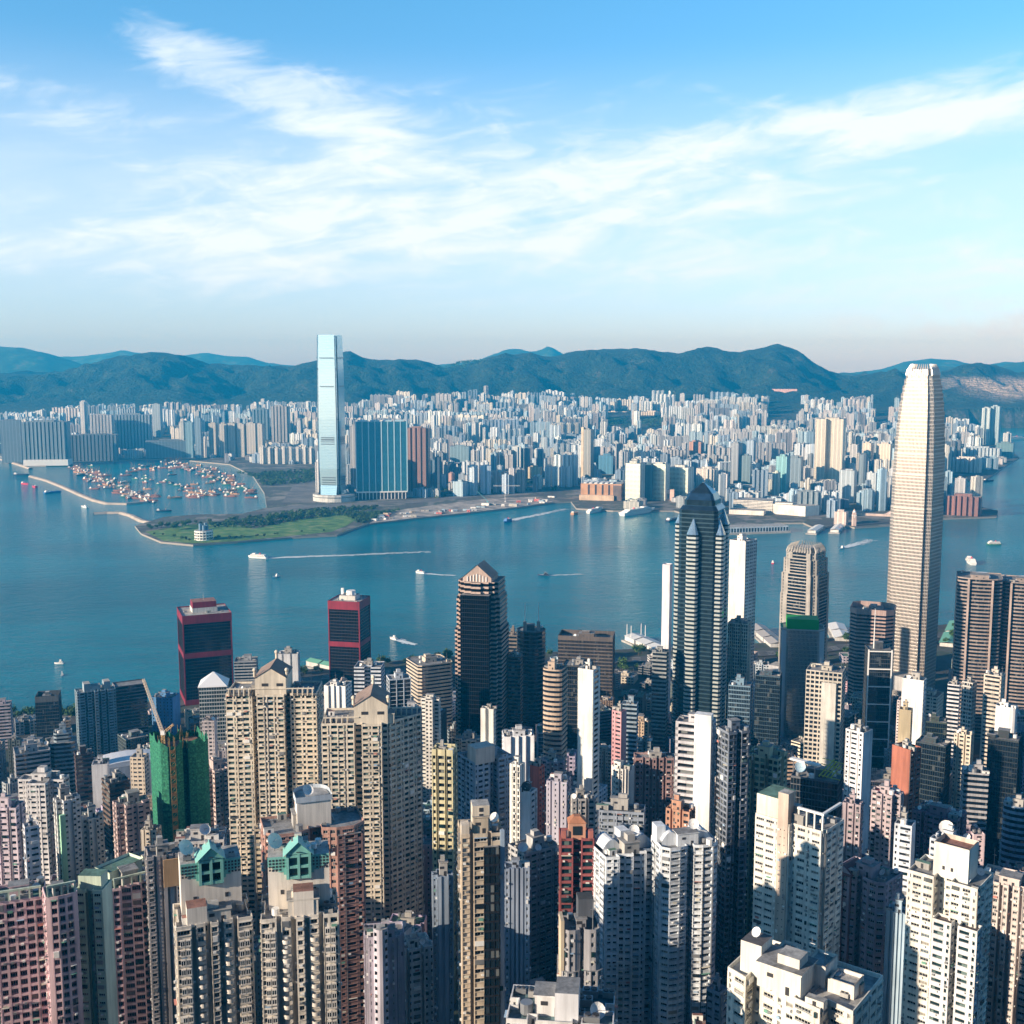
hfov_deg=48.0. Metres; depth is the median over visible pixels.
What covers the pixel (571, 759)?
office block
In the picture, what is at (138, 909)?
window
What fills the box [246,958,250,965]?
bay window
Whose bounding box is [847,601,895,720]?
office tower
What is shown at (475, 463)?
residential tower
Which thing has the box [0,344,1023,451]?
terrain
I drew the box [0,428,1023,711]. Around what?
water
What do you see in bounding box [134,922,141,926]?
window
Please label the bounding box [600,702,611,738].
office block
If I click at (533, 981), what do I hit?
apartment block
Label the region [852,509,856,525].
clock tower
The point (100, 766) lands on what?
office tower
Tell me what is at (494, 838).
window
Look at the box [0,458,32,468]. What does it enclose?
breakwater
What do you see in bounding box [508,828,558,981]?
apartment tower
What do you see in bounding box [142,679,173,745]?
tower crane
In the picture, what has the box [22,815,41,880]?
apartment tower
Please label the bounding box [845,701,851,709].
apartment block
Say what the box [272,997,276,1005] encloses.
bay window
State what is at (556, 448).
residential tower
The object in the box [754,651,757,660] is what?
block
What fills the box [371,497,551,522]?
building site
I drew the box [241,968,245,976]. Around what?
bay window
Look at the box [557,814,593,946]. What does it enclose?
apartment tower
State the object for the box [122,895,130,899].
window
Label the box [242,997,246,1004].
bay window
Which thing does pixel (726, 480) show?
residential tower
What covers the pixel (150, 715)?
block
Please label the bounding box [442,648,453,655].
tree
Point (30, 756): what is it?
office tower
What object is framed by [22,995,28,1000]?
window
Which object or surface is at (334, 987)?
bay window
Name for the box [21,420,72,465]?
office block
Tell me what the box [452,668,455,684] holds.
block
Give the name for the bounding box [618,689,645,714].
office block
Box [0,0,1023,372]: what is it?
sky
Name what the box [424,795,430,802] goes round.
apartment block
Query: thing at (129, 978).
window
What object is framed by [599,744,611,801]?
apartment block
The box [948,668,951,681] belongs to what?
block
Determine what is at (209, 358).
distant mountains
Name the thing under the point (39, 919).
window
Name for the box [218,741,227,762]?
apartment block
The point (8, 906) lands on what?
window
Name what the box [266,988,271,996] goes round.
bay window
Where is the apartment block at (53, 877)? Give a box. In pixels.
[50,874,56,884]
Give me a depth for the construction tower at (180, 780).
636.26 m
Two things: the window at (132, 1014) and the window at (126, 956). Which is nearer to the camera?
the window at (126, 956)
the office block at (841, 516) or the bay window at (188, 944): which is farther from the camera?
the office block at (841, 516)
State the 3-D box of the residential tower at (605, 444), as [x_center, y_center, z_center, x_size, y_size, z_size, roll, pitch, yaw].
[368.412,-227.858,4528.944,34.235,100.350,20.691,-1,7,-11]
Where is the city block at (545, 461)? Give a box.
[532,457,547,470]
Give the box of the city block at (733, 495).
[729,491,738,508]
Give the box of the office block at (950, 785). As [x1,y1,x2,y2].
[948,771,951,804]
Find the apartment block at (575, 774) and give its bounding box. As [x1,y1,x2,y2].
[574,767,600,782]
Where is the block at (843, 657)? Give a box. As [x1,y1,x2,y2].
[839,652,848,662]
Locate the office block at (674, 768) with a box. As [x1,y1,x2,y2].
[645,751,674,796]
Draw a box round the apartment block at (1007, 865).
[999,860,1017,870]
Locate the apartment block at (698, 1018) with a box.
[692,1013,705,1023]
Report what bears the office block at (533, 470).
on the quay
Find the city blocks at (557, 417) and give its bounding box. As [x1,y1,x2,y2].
[0,386,1006,511]
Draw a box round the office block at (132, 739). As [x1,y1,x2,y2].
[118,729,148,751]
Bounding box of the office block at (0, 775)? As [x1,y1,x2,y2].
[0,746,1,795]
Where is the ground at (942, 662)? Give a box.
[0,624,997,1023]
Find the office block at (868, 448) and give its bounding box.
[862,442,873,459]
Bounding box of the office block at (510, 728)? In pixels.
[509,725,533,732]
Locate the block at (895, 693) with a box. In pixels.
[892,690,900,705]
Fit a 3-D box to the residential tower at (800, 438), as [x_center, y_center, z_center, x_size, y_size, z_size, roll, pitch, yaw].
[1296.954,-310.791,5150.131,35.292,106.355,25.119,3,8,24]
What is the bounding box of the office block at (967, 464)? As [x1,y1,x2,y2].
[952,456,981,472]
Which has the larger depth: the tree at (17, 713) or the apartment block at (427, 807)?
the tree at (17, 713)
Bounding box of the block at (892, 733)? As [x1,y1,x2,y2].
[890,725,895,742]
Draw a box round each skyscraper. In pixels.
[312,335,355,501]
[813,417,845,481]
[887,364,944,692]
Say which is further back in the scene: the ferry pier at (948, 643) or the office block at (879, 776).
the ferry pier at (948, 643)
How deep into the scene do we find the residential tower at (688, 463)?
3763.60 m
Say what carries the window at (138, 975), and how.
in the apartment tower at (126, 873)
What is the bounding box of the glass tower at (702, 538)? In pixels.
[671,482,729,759]
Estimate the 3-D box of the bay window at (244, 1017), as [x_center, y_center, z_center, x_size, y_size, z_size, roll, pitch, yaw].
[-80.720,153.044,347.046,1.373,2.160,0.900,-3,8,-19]
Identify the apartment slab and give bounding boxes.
[71,433,118,461]
[90,414,114,433]
[114,413,152,449]
[252,408,269,439]
[271,405,290,441]
[355,420,407,499]
[407,426,430,490]
[450,445,469,462]
[641,410,659,415]
[963,446,1001,457]
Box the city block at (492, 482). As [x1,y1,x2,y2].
[491,476,500,489]
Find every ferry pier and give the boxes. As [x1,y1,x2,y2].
[305,658,328,668]
[621,625,671,650]
[755,623,778,646]
[805,524,824,534]
[828,523,844,533]
[828,622,848,640]
[939,620,953,646]
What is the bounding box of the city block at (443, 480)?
[431,472,445,488]
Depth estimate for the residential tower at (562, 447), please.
4195.24 m
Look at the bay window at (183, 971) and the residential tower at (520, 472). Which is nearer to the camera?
the bay window at (183, 971)
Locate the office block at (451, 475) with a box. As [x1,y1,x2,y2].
[448,471,454,481]
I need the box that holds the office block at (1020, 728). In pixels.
[1016,722,1023,792]
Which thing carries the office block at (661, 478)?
on the quay
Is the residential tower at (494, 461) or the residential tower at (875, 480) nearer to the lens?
the residential tower at (875, 480)
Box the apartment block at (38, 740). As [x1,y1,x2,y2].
[21,734,42,745]
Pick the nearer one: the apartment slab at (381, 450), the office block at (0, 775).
the office block at (0, 775)
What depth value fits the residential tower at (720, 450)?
4305.75 m
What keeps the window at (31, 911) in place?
in the apartment tower at (23, 988)
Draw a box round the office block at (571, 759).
[566,748,576,786]
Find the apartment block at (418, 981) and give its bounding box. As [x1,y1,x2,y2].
[404,931,432,1023]
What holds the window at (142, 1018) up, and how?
in the apartment tower at (126, 873)
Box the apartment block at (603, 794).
[571,780,607,802]
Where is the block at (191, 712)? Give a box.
[184,707,199,729]
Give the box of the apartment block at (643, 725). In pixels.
[637,714,648,751]
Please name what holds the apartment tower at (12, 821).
on the ground at (942, 662)
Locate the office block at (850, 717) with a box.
[843,709,858,738]
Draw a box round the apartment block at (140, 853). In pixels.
[132,851,144,868]
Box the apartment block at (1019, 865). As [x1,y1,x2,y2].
[1014,861,1023,871]
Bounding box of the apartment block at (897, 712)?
[895,697,900,742]
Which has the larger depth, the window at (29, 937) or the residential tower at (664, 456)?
the residential tower at (664, 456)
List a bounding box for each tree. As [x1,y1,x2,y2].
[15,710,22,715]
[21,706,29,713]
[26,706,34,713]
[64,706,75,716]
[376,654,384,660]
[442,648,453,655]
[617,657,628,669]
[622,664,628,669]
[633,644,643,655]
[842,632,849,641]
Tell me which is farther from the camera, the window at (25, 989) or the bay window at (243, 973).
the window at (25, 989)
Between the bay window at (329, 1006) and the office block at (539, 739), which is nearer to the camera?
the bay window at (329, 1006)
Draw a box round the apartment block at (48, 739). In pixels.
[41,737,51,746]
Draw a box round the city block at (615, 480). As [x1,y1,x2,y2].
[605,479,624,494]
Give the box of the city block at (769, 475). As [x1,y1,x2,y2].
[760,473,771,484]
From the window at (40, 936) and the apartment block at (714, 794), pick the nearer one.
the window at (40, 936)
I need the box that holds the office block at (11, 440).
[0,419,23,462]
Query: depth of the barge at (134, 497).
3482.73 m
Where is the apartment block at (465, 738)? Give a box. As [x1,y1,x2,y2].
[455,729,480,793]
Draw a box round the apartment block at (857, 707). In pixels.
[854,702,862,718]
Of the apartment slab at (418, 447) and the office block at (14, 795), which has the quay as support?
the apartment slab at (418, 447)
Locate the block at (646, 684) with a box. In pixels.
[639,678,651,691]
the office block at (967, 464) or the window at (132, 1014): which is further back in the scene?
the office block at (967, 464)
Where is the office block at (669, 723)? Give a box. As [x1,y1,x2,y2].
[667,712,671,739]
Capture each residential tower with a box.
[315,445,317,459]
[315,462,318,492]
[430,451,434,459]
[430,459,434,472]
[431,415,437,437]
[431,438,437,447]
[434,441,440,450]
[435,456,440,489]
[437,451,444,461]
[442,442,448,460]
[444,434,452,460]
[462,460,470,474]
[467,464,477,493]
[469,466,476,494]
[471,449,477,461]
[471,461,479,483]
[476,448,481,461]
[478,445,485,461]
[480,460,488,464]
[480,464,490,493]
[489,448,495,464]
[490,427,498,439]
[491,452,496,471]
[496,450,503,464]
[504,448,512,454]
[512,445,520,467]
[515,467,525,492]
[518,443,527,468]
[521,447,523,467]
[524,447,530,477]
[536,447,543,475]
[541,437,549,457]
[554,443,558,454]
[554,454,561,484]
[560,443,564,454]
[562,451,573,454]
[562,454,569,485]
[566,442,570,451]
[570,454,577,485]
[572,444,580,477]
[594,446,599,462]
[596,438,605,446]
[601,441,610,452]
[615,442,622,469]
[615,468,623,479]
[619,450,625,467]
[626,450,632,462]
[631,447,638,457]
[632,457,641,462]
[634,451,640,457]
[636,444,644,450]
[642,451,648,457]
[643,457,650,461]
[652,457,658,462]
[654,449,662,455]
[658,435,664,447]
[660,452,669,463]
[662,446,669,451]
[666,449,672,458]
[671,456,681,465]
[673,449,679,455]
[674,436,680,446]
[675,457,683,464]
[680,449,686,462]
[682,435,688,453]
[682,442,687,458]
[684,460,691,466]
[692,459,699,486]
[700,459,707,466]
[709,454,718,465]
[716,446,726,454]
[718,472,725,503]
[719,454,727,461]
[724,473,727,487]
[727,447,730,460]
[746,440,755,461]
[752,468,759,490]
[760,469,768,497]
[794,443,803,456]
[797,431,805,442]
[804,431,813,443]
[805,444,810,465]
[811,444,814,467]
[815,485,823,491]
[850,444,858,462]
[862,488,874,511]
[873,471,876,502]
[874,459,880,471]
[876,467,886,510]
[883,459,889,470]
[885,482,887,509]
[887,476,891,507]
[944,444,948,471]
[944,476,947,498]
[945,470,952,494]
[948,446,951,470]
[951,447,954,467]
[954,476,966,493]
[955,440,961,456]
[970,475,982,495]
[1003,432,1011,442]
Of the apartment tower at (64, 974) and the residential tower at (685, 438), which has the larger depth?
the residential tower at (685, 438)
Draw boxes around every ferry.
[248,553,267,558]
[503,517,511,522]
[586,507,602,513]
[618,506,654,515]
[965,556,976,564]
[986,540,1000,544]
[1001,436,1023,439]
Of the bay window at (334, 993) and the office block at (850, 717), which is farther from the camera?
the office block at (850, 717)
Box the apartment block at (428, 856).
[423,835,432,939]
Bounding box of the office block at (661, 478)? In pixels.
[652,462,669,500]
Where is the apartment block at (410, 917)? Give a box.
[389,910,426,932]
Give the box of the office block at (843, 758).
[842,738,844,783]
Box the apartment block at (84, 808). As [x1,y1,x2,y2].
[80,800,89,814]
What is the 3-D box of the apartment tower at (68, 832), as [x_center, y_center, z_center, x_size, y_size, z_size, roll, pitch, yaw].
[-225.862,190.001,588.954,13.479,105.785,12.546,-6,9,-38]
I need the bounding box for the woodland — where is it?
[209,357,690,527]
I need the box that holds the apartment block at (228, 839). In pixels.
[227,830,229,844]
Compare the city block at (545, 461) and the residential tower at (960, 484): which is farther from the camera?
the city block at (545, 461)
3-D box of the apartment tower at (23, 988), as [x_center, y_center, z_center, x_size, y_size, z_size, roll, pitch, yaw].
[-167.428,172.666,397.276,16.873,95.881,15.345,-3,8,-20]
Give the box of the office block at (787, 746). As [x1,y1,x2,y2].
[780,742,797,757]
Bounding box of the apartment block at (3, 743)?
[0,738,5,750]
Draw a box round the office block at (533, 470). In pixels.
[528,465,541,478]
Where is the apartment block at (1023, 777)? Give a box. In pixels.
[1022,760,1023,789]
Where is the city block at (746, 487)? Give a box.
[728,484,751,490]
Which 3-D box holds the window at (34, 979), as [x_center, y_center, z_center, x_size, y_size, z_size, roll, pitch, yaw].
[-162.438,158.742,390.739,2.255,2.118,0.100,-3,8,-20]
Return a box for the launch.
[537,572,549,575]
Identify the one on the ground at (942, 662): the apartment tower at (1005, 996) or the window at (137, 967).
the apartment tower at (1005, 996)
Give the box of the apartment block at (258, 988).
[253,935,262,1023]
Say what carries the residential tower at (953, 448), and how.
on the quay
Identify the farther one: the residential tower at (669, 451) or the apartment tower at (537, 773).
the residential tower at (669, 451)
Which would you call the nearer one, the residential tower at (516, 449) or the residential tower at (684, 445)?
the residential tower at (516, 449)
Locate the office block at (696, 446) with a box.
[689,435,703,454]
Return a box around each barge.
[43,490,61,493]
[130,492,142,498]
[167,489,181,498]
[223,487,236,496]
[665,515,676,521]
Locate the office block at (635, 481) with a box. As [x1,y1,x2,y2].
[625,460,644,499]
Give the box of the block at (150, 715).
[148,708,151,721]
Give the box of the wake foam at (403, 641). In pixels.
[395,639,415,644]
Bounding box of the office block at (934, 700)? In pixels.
[924,687,943,734]
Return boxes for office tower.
[13,738,50,778]
[35,690,62,741]
[50,721,76,793]
[74,745,93,803]
[91,754,109,808]
[101,768,130,858]
[112,679,148,734]
[151,689,180,735]
[177,597,233,705]
[198,672,228,741]
[234,654,257,681]
[278,646,300,682]
[324,674,351,712]
[328,588,370,695]
[354,656,384,696]
[386,668,410,706]
[406,653,452,726]
[455,560,508,748]
[507,649,522,729]
[509,625,516,652]
[517,603,545,757]
[543,657,567,774]
[558,629,614,698]
[563,653,592,748]
[581,427,593,478]
[598,453,613,473]
[622,695,638,764]
[651,646,668,751]
[661,563,672,711]
[725,533,756,732]
[725,615,750,726]
[728,674,751,743]
[730,441,741,483]
[739,454,751,483]
[753,665,781,746]
[768,540,828,671]
[772,470,779,495]
[776,454,789,492]
[778,614,824,739]
[790,455,803,486]
[790,756,843,817]
[803,661,845,771]
[839,468,856,502]
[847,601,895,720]
[858,453,867,483]
[862,609,892,768]
[897,699,912,742]
[901,671,926,744]
[915,728,951,803]
[925,712,946,738]
[946,676,960,757]
[951,570,1002,738]
[959,759,989,867]
[960,676,976,749]
[979,666,1005,766]
[984,727,1021,863]
[994,698,1017,733]
[998,575,1023,708]
[1000,794,1023,868]
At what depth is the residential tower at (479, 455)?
4035.19 m
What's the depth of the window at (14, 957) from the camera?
387.58 m
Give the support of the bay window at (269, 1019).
in the apartment tower at (300, 948)
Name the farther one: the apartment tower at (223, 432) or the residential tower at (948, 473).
the apartment tower at (223, 432)
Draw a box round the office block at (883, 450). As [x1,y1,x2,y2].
[876,442,893,459]
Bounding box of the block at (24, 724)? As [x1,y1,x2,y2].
[14,714,36,735]
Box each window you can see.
[0,948,5,953]
[1,956,6,961]
[2,973,7,978]
[4,1015,9,1020]
[6,904,13,908]
[7,921,14,926]
[8,929,14,934]
[8,938,15,943]
[9,946,15,951]
[9,955,16,960]
[10,963,16,968]
[10,972,17,976]
[11,980,17,985]
[11,988,18,993]
[12,997,18,1002]
[12,1005,19,1010]
[13,1014,19,1018]
[16,902,23,907]
[17,911,23,916]
[18,928,24,933]
[18,936,24,941]
[19,945,25,950]
[19,953,25,958]
[20,961,26,966]
[20,970,26,975]
[21,978,27,983]
[21,987,27,992]
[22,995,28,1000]
[22,1003,28,1008]
[23,1012,29,1017]
[26,901,32,906]
[27,909,33,914]
[27,918,33,923]
[27,926,34,931]
[28,935,34,940]
[28,943,35,948]
[29,951,35,956]
[29,960,36,965]
[30,968,36,973]
[30,977,37,982]
[31,985,37,990]
[31,993,38,998]
[36,899,41,904]
[37,916,42,921]
[38,933,43,938]
[52,917,57,922]
[53,934,58,939]
[59,898,64,903]
[121,888,130,892]
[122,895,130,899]
[122,903,131,907]
[123,910,131,914]
[123,917,131,922]
[123,925,132,929]
[124,939,132,944]
[124,947,133,951]
[125,954,133,958]
[125,961,133,965]
[125,969,134,973]
[126,976,134,980]
[126,983,134,987]
[126,990,134,994]
[127,998,135,1002]
[127,1005,135,1009]
[127,1012,135,1016]
[128,1019,136,1023]
[132,885,140,889]
[133,900,140,904]
[133,907,141,911]
[133,915,141,919]
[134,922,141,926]
[134,929,142,933]
[134,936,142,941]
[135,944,142,948]
[135,951,142,955]
[136,966,143,970]
[136,973,143,977]
[136,980,144,984]
[137,987,144,991]
[137,995,144,998]
[137,1002,145,1006]
[138,1009,145,1013]
[138,1016,145,1020]
[178,930,189,935]
[180,939,184,948]
[180,949,185,957]
[181,959,185,967]
[181,969,185,976]
[182,978,186,986]
[182,988,186,995]
[182,997,187,1005]
[183,1007,187,1014]
[183,1017,187,1023]
[186,939,190,947]
[186,948,190,956]
[186,958,191,966]
[187,968,191,975]
[187,977,191,985]
[187,987,192,994]
[188,996,192,1004]
[188,1006,192,1013]
[189,1016,193,1023]
[198,858,223,885]
[239,922,250,925]
[239,930,244,938]
[240,940,244,947]
[240,949,244,957]
[240,959,244,966]
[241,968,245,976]
[241,978,245,985]
[241,987,245,994]
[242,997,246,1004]
[242,1006,246,1013]
[242,1015,246,1022]
[245,929,249,937]
[245,939,249,947]
[245,948,249,956]
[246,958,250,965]
[246,967,250,975]
[246,977,250,984]
[246,986,251,994]
[247,996,251,1003]
[247,1005,251,1012]
[247,1014,251,1021]
[265,932,269,940]
[265,941,269,949]
[265,951,269,958]
[266,960,270,968]
[266,970,270,977]
[266,979,270,987]
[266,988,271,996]
[267,998,271,1005]
[267,1007,271,1015]
[267,1016,271,1023]
[270,931,274,939]
[271,941,275,948]
[271,950,275,958]
[271,960,275,967]
[271,969,275,977]
[272,978,276,986]
[272,988,276,996]
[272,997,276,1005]
[272,1007,276,1014]
[273,1016,277,1023]
[286,853,310,879]
[325,926,329,934]
[325,936,329,943]
[325,945,329,953]
[326,955,330,962]
[326,964,330,971]
[326,973,330,981]
[326,982,330,990]
[326,992,330,999]
[327,1001,331,1009]
[327,1010,331,1018]
[330,917,336,921]
[330,926,334,933]
[331,935,335,943]
[331,945,335,952]
[331,954,335,962]
[331,963,335,971]
[331,973,335,980]
[332,982,336,989]
[332,991,336,999]
[332,1000,336,1008]
[332,1010,336,1017]
[474,838,486,841]
[474,847,483,850]
[474,857,483,860]
[475,866,483,869]
[475,913,483,916]
[475,932,483,935]
[475,969,483,972]
[475,978,483,981]
[492,836,499,840]
[795,1016,809,1023]
[796,1004,809,1012]
[831,1007,842,1014]
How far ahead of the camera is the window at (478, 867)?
363.65 m
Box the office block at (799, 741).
[791,736,803,758]
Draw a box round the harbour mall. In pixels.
[729,497,818,515]
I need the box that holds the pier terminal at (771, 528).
[729,523,790,534]
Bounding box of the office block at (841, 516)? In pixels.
[834,509,848,524]
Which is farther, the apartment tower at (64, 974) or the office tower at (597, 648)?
the office tower at (597, 648)
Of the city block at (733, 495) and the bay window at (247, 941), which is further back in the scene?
the city block at (733, 495)
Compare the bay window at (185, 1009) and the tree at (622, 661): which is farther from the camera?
the tree at (622, 661)
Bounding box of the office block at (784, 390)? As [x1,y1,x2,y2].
[772,389,796,392]
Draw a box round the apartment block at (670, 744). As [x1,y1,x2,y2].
[667,736,674,752]
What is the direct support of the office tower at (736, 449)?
on the quay
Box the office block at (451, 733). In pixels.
[447,721,455,743]
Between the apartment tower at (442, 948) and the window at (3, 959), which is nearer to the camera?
the window at (3, 959)
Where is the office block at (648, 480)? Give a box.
[645,462,652,499]
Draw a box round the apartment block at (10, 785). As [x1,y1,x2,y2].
[2,774,17,794]
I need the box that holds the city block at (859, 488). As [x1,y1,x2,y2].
[838,485,861,496]
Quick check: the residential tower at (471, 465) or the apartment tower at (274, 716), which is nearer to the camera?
the apartment tower at (274, 716)
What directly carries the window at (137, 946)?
in the apartment tower at (126, 873)
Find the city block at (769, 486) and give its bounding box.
[768,479,771,493]
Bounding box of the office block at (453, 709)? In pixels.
[452,701,454,717]
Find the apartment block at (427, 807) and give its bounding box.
[423,796,431,814]
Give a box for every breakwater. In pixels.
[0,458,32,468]
[28,475,147,504]
[93,512,151,522]
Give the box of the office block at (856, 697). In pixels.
[850,689,862,710]
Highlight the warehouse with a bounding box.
[945,493,981,516]
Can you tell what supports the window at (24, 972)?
in the apartment tower at (23, 988)
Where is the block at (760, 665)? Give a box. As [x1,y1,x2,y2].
[753,660,768,678]
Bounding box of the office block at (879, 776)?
[871,767,890,786]
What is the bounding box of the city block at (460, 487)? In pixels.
[453,479,467,496]
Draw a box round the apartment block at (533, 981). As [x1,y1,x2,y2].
[530,977,544,985]
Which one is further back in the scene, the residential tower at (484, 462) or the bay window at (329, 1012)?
the residential tower at (484, 462)
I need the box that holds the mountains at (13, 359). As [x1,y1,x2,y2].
[0,346,1023,375]
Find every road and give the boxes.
[13,632,943,728]
[240,494,490,513]
[282,478,315,502]
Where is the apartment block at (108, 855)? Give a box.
[105,850,112,860]
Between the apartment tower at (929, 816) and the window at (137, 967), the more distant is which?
the apartment tower at (929, 816)
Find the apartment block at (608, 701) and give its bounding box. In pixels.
[600,695,614,731]
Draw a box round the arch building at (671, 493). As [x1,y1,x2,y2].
[653,489,674,499]
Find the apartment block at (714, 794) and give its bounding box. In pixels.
[714,776,717,813]
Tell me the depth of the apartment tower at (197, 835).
477.71 m
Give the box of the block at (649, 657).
[647,653,652,661]
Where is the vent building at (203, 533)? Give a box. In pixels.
[194,523,212,540]
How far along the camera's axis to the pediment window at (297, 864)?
350.41 m
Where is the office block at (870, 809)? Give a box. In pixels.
[868,786,873,839]
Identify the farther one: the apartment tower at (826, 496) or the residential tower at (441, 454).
the residential tower at (441, 454)
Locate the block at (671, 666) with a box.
[671,658,672,675]
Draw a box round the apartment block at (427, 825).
[423,813,431,837]
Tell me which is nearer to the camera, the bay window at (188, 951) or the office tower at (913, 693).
the bay window at (188, 951)
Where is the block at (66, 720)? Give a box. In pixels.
[62,716,70,727]
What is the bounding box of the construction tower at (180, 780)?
[149,725,210,842]
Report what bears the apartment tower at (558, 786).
on the ground at (942, 662)
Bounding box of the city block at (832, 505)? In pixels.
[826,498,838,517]
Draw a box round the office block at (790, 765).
[780,749,796,787]
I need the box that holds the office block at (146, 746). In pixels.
[142,742,149,748]
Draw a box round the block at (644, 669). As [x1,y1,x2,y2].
[638,661,651,677]
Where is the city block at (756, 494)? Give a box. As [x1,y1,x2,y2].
[749,490,760,497]
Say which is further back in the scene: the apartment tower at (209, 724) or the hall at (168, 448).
the hall at (168, 448)
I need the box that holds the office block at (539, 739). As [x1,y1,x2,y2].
[536,723,543,757]
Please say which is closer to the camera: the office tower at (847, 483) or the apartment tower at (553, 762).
the apartment tower at (553, 762)
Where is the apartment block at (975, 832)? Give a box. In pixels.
[966,819,984,867]
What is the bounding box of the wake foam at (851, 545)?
[844,539,876,547]
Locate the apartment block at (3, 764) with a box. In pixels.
[0,747,6,780]
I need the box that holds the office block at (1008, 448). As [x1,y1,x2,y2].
[996,441,1014,457]
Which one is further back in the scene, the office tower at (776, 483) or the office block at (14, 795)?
the office tower at (776, 483)
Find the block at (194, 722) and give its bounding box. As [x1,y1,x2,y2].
[188,715,199,730]
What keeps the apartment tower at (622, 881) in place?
on the ground at (942, 662)
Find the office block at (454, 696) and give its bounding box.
[452,691,455,712]
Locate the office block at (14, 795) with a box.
[8,793,18,799]
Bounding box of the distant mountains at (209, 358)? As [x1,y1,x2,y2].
[62,346,1015,373]
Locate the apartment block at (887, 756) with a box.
[883,743,893,768]
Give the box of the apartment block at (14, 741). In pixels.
[8,733,21,776]
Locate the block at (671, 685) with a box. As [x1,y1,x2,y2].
[670,682,672,697]
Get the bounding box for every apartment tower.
[0,697,13,748]
[0,792,25,884]
[0,876,48,1023]
[18,765,70,885]
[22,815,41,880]
[42,880,84,1023]
[52,783,84,881]
[75,679,117,756]
[77,869,118,1023]
[80,400,88,433]
[81,802,106,868]
[95,853,151,1023]
[112,788,150,857]
[130,744,150,794]
[140,814,161,850]
[143,835,179,1023]
[152,403,163,436]
[173,839,256,1023]
[175,820,227,848]
[179,421,185,440]
[185,421,194,457]
[194,416,202,458]
[202,715,218,763]
[208,422,218,456]
[209,755,229,829]
[219,422,227,456]
[224,650,323,936]
[227,422,237,456]
[237,423,246,456]
[246,422,255,453]
[256,423,265,453]
[259,784,366,1023]
[259,832,342,1023]
[260,445,266,463]
[266,446,273,463]
[274,447,280,463]
[281,446,287,463]
[288,446,294,463]
[295,447,301,463]
[302,445,307,463]
[308,446,314,463]
[321,675,424,923]
[349,424,355,484]
[362,916,405,1023]
[402,701,420,706]
[420,693,440,802]
[431,739,457,1003]
[431,854,453,1023]
[456,799,505,1023]
[457,741,512,861]
[481,703,496,744]
[502,724,534,780]
[504,976,617,1023]
[505,857,530,1023]
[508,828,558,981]
[510,755,524,842]
[519,777,537,839]
[529,758,544,833]
[542,748,564,834]
[545,771,571,842]
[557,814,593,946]
[557,892,603,989]
[568,784,595,839]
[577,658,599,837]
[591,825,651,1023]
[596,793,645,837]
[611,701,626,764]
[611,759,634,803]
[633,747,674,838]
[648,818,717,1023]
[665,793,695,830]
[674,711,715,836]
[706,972,726,1023]
[714,717,749,986]
[726,927,883,1023]
[744,740,787,936]
[752,784,843,960]
[823,493,829,511]
[839,856,902,974]
[842,789,864,861]
[843,714,872,853]
[868,779,903,868]
[881,892,905,1023]
[890,738,920,819]
[893,806,915,906]
[901,832,993,1023]
[912,800,966,859]
[928,820,970,855]
[951,726,973,808]
[981,407,991,444]
[984,853,1023,1023]
[990,405,1001,444]
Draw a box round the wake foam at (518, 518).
[512,508,565,520]
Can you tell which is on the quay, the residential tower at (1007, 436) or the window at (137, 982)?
the residential tower at (1007, 436)
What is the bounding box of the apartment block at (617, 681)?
[614,669,620,689]
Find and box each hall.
[93,749,151,792]
[145,439,185,458]
[856,511,890,516]
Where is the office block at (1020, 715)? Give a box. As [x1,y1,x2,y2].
[1017,708,1023,721]
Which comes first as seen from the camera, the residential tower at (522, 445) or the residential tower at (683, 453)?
the residential tower at (683, 453)
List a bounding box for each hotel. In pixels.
[696,459,717,488]
[797,490,820,513]
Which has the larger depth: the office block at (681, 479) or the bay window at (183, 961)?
the office block at (681, 479)
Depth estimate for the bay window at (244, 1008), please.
346.32 m
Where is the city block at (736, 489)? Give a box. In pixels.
[732,487,742,491]
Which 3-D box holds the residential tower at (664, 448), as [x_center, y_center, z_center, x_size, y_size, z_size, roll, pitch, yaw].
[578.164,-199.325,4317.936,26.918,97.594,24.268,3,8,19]
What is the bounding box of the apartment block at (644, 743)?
[637,736,652,751]
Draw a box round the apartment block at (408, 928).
[398,920,421,934]
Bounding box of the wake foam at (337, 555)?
[261,551,429,558]
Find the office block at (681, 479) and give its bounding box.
[670,464,693,496]
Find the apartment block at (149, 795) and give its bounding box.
[147,793,152,823]
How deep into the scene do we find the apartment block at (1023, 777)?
906.50 m
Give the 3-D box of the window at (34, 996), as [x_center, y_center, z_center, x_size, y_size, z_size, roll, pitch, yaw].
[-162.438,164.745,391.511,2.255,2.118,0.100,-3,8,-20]
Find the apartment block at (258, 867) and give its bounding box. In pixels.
[254,823,261,935]
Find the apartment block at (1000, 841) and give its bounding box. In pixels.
[998,839,1001,865]
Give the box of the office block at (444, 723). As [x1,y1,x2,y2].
[441,708,446,742]
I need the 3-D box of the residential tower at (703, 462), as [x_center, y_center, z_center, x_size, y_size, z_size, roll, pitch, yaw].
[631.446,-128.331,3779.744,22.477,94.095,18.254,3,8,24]
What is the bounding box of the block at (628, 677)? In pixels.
[620,670,637,683]
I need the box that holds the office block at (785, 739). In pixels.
[780,736,791,744]
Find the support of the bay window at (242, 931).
in the apartment tower at (214, 954)
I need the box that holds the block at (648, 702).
[646,693,651,710]
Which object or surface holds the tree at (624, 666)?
on the ground at (942, 662)
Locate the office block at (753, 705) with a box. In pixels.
[752,681,754,730]
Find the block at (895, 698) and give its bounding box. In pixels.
[893,695,900,714]
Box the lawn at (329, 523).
[147,514,354,542]
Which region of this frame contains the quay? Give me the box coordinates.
[0,453,1018,545]
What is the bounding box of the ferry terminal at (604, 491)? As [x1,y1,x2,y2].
[579,481,623,500]

